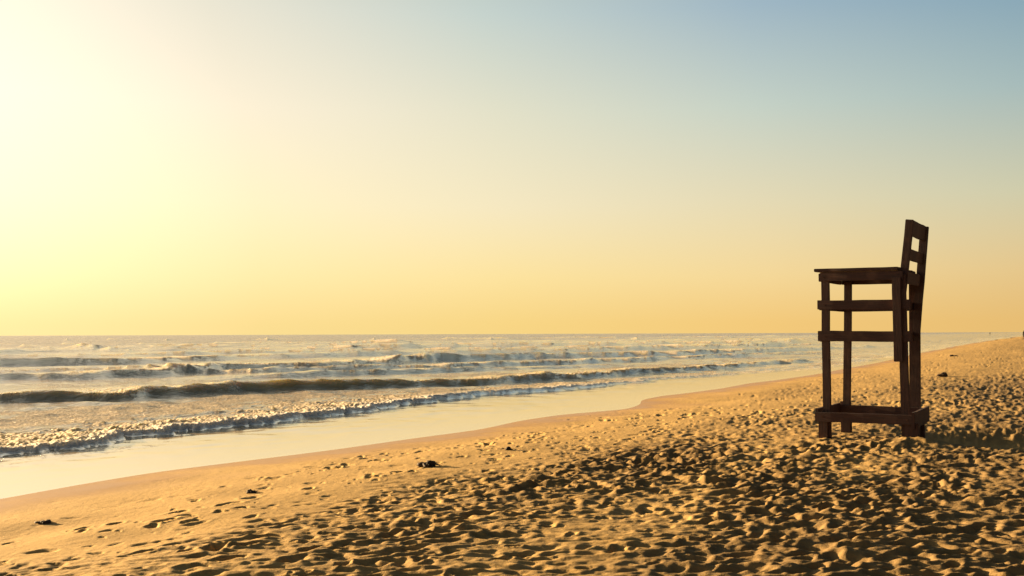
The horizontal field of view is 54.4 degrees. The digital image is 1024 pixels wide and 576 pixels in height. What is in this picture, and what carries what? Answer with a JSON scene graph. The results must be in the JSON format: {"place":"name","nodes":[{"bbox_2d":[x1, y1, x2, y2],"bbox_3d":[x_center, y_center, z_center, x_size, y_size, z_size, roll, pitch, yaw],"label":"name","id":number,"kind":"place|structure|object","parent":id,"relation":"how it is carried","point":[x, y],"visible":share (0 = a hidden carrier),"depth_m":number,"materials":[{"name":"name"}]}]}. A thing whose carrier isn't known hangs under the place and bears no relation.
{"place":"outdoors","nodes":[
{"label":"outdoors","id":0,"kind":"place"},
{"bbox_2d":[0,332,1022,498],"bbox_3d":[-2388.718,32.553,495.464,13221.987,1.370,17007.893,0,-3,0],"label":"sea water","id":1,"kind":"structure","parent":0,"point":[79,409],"depth_m":32.55,"materials":[{"name":"liquid"}]},
{"bbox_2d":[0,337,1023,575],"bbox_3d":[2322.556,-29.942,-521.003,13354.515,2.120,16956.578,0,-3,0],"label":"beach sand","id":2,"kind":"structure","parent":0,"point":[757,479],"depth_m":8.85,"materials":[{"name":"beige sand"}]},
{"bbox_2d":[35,519,52,523],"bbox_3d":[-4.035,2.025,8.584,0.142,0.048,0.159,2,-3,-40],"label":"seaweed clump","id":3,"kind":"object","parent":2,"relation":"on","point":[47,521],"visible":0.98,"depth_m":8.55,"materials":[{"name":"brown plant"}]},
{"bbox_2d":[246,489,257,493],"bbox_3d":[-2.553,2.008,9.807,0.128,0.051,0.112,1,-3,-28],"label":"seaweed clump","id":4,"kind":"object","parent":2,"relation":"on","point":[249,491],"visible":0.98,"depth_m":9.79,"materials":[{"name":"brown plant"}]},
{"bbox_2d":[417,460,439,467],"bbox_3d":[-0.947,2.043,11.488,0.263,0.107,0.256,2,-4,-44],"label":"seaweed clump","id":5,"kind":"object","parent":2,"relation":"on","point":[431,463],"visible":0.91,"depth_m":11.45,"materials":[{"name":"brown plant"}]},
{"bbox_2d":[814,219,929,438],"bbox_3d":[4.986,0.662,13.687,1.311,3.062,1.335,-2,-3,32],"label":"lifeguard chair","id":6,"kind":"object","parent":2,"relation":"on","point":[910,416],"visible":0.94,"depth_m":13.40,"materials":[{"name":"brown wood"}]},
{"bbox_2d":[936,372,947,376],"bbox_3d":[14.073,2.882,32.647,0.416,0.285,0.348,1,-3,-29],"label":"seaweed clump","id":7,"kind":"object","parent":2,"relation":"on","point":[943,374],"visible":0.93,"depth_m":32.58,"materials":[{"name":"brown plant"}]},
{"bbox_2d":[0,0,1023,335],"label":"sky","id":8,"kind":"structure","parent":0,"point":[168,167],"materials":[{"name":"yellow"}]}
]}

